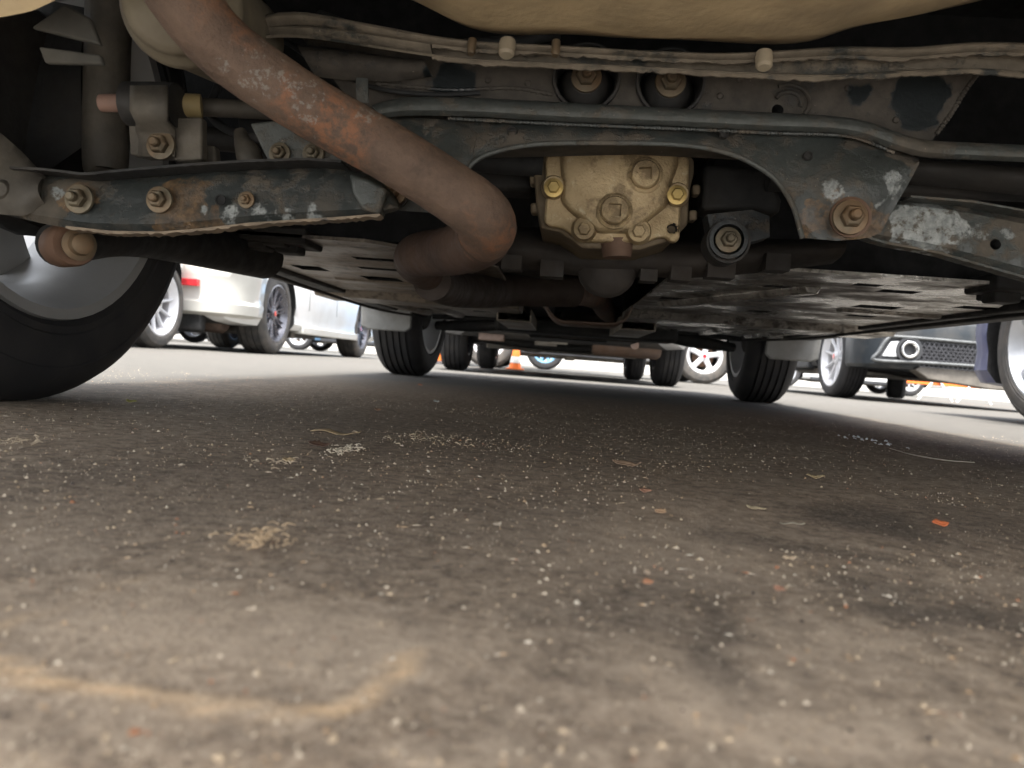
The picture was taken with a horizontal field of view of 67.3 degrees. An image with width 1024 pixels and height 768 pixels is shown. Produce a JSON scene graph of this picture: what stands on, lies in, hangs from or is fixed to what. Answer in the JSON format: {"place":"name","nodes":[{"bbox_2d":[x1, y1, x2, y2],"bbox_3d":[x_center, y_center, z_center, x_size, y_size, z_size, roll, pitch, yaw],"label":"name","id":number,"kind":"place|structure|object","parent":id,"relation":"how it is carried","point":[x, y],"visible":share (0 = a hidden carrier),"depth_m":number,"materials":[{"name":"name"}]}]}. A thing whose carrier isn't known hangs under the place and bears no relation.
{"place":"outdoors","nodes":[
{"label":"outdoors","id":0,"kind":"place"},
{"bbox_2d":[23,235,183,347],"bbox_3d":[-2.947,-1.174,3.584,1.760,1.858,3.400,4,2,3],"label":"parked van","id":1,"kind":"object","parent":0,"point":[161,330],"visible":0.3,"depth_m":4.97,"materials":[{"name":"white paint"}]},
{"bbox_2d":[0,338,1023,767],"bbox_3d":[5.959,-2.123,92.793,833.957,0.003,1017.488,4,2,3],"label":"ground","id":2,"kind":"structure","parent":0,"point":[416,642],"depth_m":0.31,"materials":[{"name":"grey asphalt"}]},
{"bbox_2d":[0,435,47,444],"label":"straw clump","id":3,"kind":"object","parent":2,"relation":"on","point":[18,438],"visible":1,"depth_m":0.54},
{"bbox_2d":[177,330,207,342],"bbox_3d":[-6.953,-1.560,13.426,3.900,1.458,1.880,4,2,3],"label":"parked car","id":4,"kind":"object","parent":2,"relation":"on","point":[190,337],"visible":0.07,"depth_m":14.00,"materials":[{"name":"black rubber"}]},
{"bbox_2d":[175,331,240,344],"bbox_3d":[-8.065,-1.775,18.852,4.400,1.408,1.980,4,2,3],"label":"parked car","id":5,"kind":"object","parent":2,"relation":"on","point":[197,334],"depth_m":18.00,"materials":[{"name":"black rubber"}]},
{"bbox_2d":[209,521,305,550],"bbox_3d":[-0.108,0.064,0.324,0.036,0.004,0.054,4,2,3],"label":"straw clump","id":6,"kind":"object","parent":2,"relation":"on","point":[260,536],"visible":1,"depth_m":0.32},
{"bbox_2d":[149,264,373,357],"bbox_3d":[-2.593,-1.066,7.585,2.020,1.468,4.575,4,2,3],"label":"parked car","id":7,"kind":"object","parent":2,"relation":"on","point":[248,313],"visible":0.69,"depth_m":5.96,"materials":[{"name":"white paint"}]},
{"bbox_2d":[244,457,297,468],"bbox_3d":[-0.170,0.053,0.533,0.038,0.004,0.062,4,2,3],"label":"straw clump","id":8,"kind":"object","parent":2,"relation":"on","point":[267,458],"visible":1,"depth_m":0.54,"materials":[{"name":"beige plant"}]},
{"bbox_2d":[282,457,294,461],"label":"fallen leaf","id":9,"kind":"object","parent":2,"relation":"on","point":[285,458],"visible":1,"depth_m":0.55,"materials":[{"name":"beige plant"}]},
{"bbox_2d":[308,440,331,446],"bbox_3d":[-0.160,0.049,0.640,0.019,0.005,0.009,4,2,-21],"label":"fallen leaf","id":10,"kind":"object","parent":2,"relation":"on","point":[317,443],"visible":1,"depth_m":0.64,"materials":[{"name":"brown plant"}]},
{"bbox_2d":[286,338,374,350],"bbox_3d":[-3.064,-1.377,16.495,3.900,1.508,1.880,4,2,3],"label":"parked car","id":11,"kind":"object","parent":2,"relation":"on","point":[312,344],"visible":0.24,"depth_m":15.83,"materials":[{"name":"black rubber"}]},
{"bbox_2d":[311,428,361,434],"bbox_3d":[-0.175,0.047,0.763,0.051,0.005,0.012,5,7,10],"label":"bark strip","id":12,"kind":"object","parent":2,"relation":"on","point":[331,431],"visible":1,"depth_m":0.76,"materials":[{"name":"brown plant"}]},
{"bbox_2d":[324,443,365,455],"bbox_3d":[-0.136,0.053,0.631,0.028,0.004,0.086,4,2,3],"label":"straw clump","id":13,"kind":"object","parent":2,"relation":"on","point":[336,450],"visible":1,"depth_m":0.63,"materials":[{"name":"beige plant"}]},
{"bbox_2d":[307,428,473,445],"bbox_3d":[-0.104,0.052,0.766,0.171,0.004,0.110,6,2,36],"label":"straw clump","id":14,"kind":"object","parent":2,"relation":"on","point":[419,439],"visible":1,"depth_m":0.76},
{"bbox_2d":[436,356,442,363],"bbox_3d":[-0.776,-0.618,8.453,0.220,0.800,0.220,4,2,3],"label":"traffic cone","id":15,"kind":"object","parent":2,"relation":"on","point":[439,361],"visible":0.07,"depth_m":8.39,"materials":[{"name":"orange plastic"}]},
{"bbox_2d":[0,0,1023,402],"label":"parked car","id":16,"kind":"object","parent":2,"relation":"on","point":[772,192],"visible":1,"depth_m":0.73,"materials":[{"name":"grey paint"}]},
{"bbox_2d":[0,370,1023,767],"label":"grit","id":17,"kind":"object","parent":2,"relation":"on","point":[218,758],"visible":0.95,"depth_m":0.30,"materials":[{"name":"beige gravel"}]},
{"bbox_2d":[506,350,523,369],"bbox_3d":[0.048,-0.352,8.628,0.198,0.385,0.198,4,2,3],"label":"traffic cone","id":18,"kind":"object","parent":2,"relation":"on","point":[515,362],"visible":0.76,"depth_m":8.58,"materials":[{"name":"orange plastic"}]},
{"bbox_2d":[527,356,561,369],"bbox_3d":[-0.184,-1.058,13.015,3.800,1.508,1.880,4,2,3],"label":"parked car","id":19,"kind":"object","parent":2,"relation":"on","point":[541,363],"visible":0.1,"depth_m":12.21,"materials":[{"name":"blue paint"}]},
{"bbox_2d":[440,330,686,385],"bbox_3d":[0.458,-0.823,6.511,1.940,1.508,3.650,4,2,3],"label":"parked car","id":20,"kind":"object","parent":2,"relation":"on","point":[666,363],"visible":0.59,"depth_m":5.15,"materials":[{"name":"black rubber"}]},
{"bbox_2d":[471,340,726,383],"bbox_3d":[0.908,-0.881,9.719,3.600,1.508,1.930,4,2,3],"label":"parked car","id":21,"kind":"object","parent":2,"relation":"on","point":[697,362],"visible":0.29,"depth_m":8.89,"materials":[{"name":"white paint"}]},
{"bbox_2d":[612,459,640,465],"bbox_3d":[0.100,0.068,0.666,0.026,0.005,0.008,5,21,15],"label":"fallen leaf","id":22,"kind":"object","parent":2,"relation":"on","point":[623,462],"visible":1,"depth_m":0.67,"materials":[{"name":"brown plant"}]},
{"bbox_2d":[639,488,651,491],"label":"fallen leaf","id":23,"kind":"object","parent":2,"relation":"on","point":[644,490],"visible":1,"depth_m":0.54,"materials":[{"name":"brown plant"}]},
{"bbox_2d":[642,578,652,583],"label":"fallen leaf","id":24,"kind":"object","parent":2,"relation":"on","point":[647,581],"visible":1,"depth_m":0.30,"materials":[{"name":"plant"}]},
{"bbox_2d":[654,508,666,512],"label":"fallen leaf","id":25,"kind":"object","parent":2,"relation":"on","point":[660,510],"visible":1,"depth_m":0.46,"materials":[{"name":"beige plant"}]},
{"bbox_2d":[746,505,766,508],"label":"fallen leaf","id":26,"kind":"object","parent":2,"relation":"on","point":[753,507],"visible":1,"depth_m":0.50,"materials":[{"name":"beige plant"}]},
{"bbox_2d":[773,585,784,590],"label":"fallen leaf","id":27,"kind":"object","parent":2,"relation":"on","point":[778,588],"visible":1,"depth_m":0.31,"materials":[{"name":"brown plant"}]},
{"bbox_2d":[782,555,796,559],"bbox_3d":[0.132,0.082,0.364,0.008,0.002,0.003,3,21,-13],"label":"husk","id":28,"kind":"object","parent":2,"relation":"on","point":[788,557],"visible":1,"depth_m":0.36,"materials":[{"name":"beige plant"}]},
{"bbox_2d":[780,522,804,524],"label":"twig","id":29,"kind":"object","parent":2,"relation":"on","point":[793,522],"visible":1,"depth_m":0.46,"materials":[{"name":"wood"}]},
{"bbox_2d":[806,473,824,478],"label":"fallen leaf","id":30,"kind":"object","parent":2,"relation":"on","point":[816,476],"visible":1,"depth_m":0.69,"materials":[{"name":"beige plant"}]},
{"bbox_2d":[790,371,947,395],"bbox_3d":[7.200,-0.584,16.925,4.200,1.458,1.980,4,2,3],"label":"parked car","id":31,"kind":"object","parent":2,"relation":"on","point":[870,384],"visible":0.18,"depth_m":16.14,"materials":[{"name":"white paint"}]},
{"bbox_2d":[839,434,909,448],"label":"paper crumbs","id":32,"kind":"object","parent":2,"relation":"on","point":[888,443],"visible":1,"depth_m":1.24,"materials":[{"name":"white paper"}]},
{"bbox_2d":[795,324,1003,398],"bbox_3d":[3.536,-0.690,7.394,2.060,1.658,4.372,4,2,3],"label":"parked suv","id":33,"kind":"object","parent":2,"relation":"on","point":[844,367],"visible":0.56,"depth_m":5.31,"materials":[{"name":"black paint"}]},
{"bbox_2d":[890,448,974,462],"bbox_3d":[0.536,0.093,1.016,0.040,0.002,0.137,4,2,-18],"label":"straw stalk","id":34,"kind":"object","parent":2,"relation":"on","point":[930,457],"visible":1,"depth_m":0.97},
{"bbox_2d":[932,519,948,525],"bbox_3d":[0.271,0.088,0.487,0.011,0.002,0.008,4,21,3],"label":"fallen leaf","id":35,"kind":"object","parent":2,"relation":"on","point":[939,522],"visible":1,"depth_m":0.49,"materials":[{"name":"orange plant"}]},
{"bbox_2d":[907,381,991,404],"bbox_3d":[6.415,0.084,10.208,2.350,0.408,0.094,4,2,3],"label":"folding barrier","id":36,"kind":"object","parent":2,"relation":"on","point":[929,384],"visible":0.25,"depth_m":10.22,"materials":[{"name":"orange plastic"}]},
{"bbox_2d":[974,320,1023,416],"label":"parked car","id":37,"kind":"object","parent":2,"relation":"on","point":[999,360],"visible":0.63,"depth_m":2.92,"materials":[{"name":"blue paint"}]},
{"bbox_2d":[173,334,1009,401],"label":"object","id":38,"kind":"structure","parent":0,"point":[974,393],"depth_m":33.30,"materials":[{"name":"white"}]}
]}

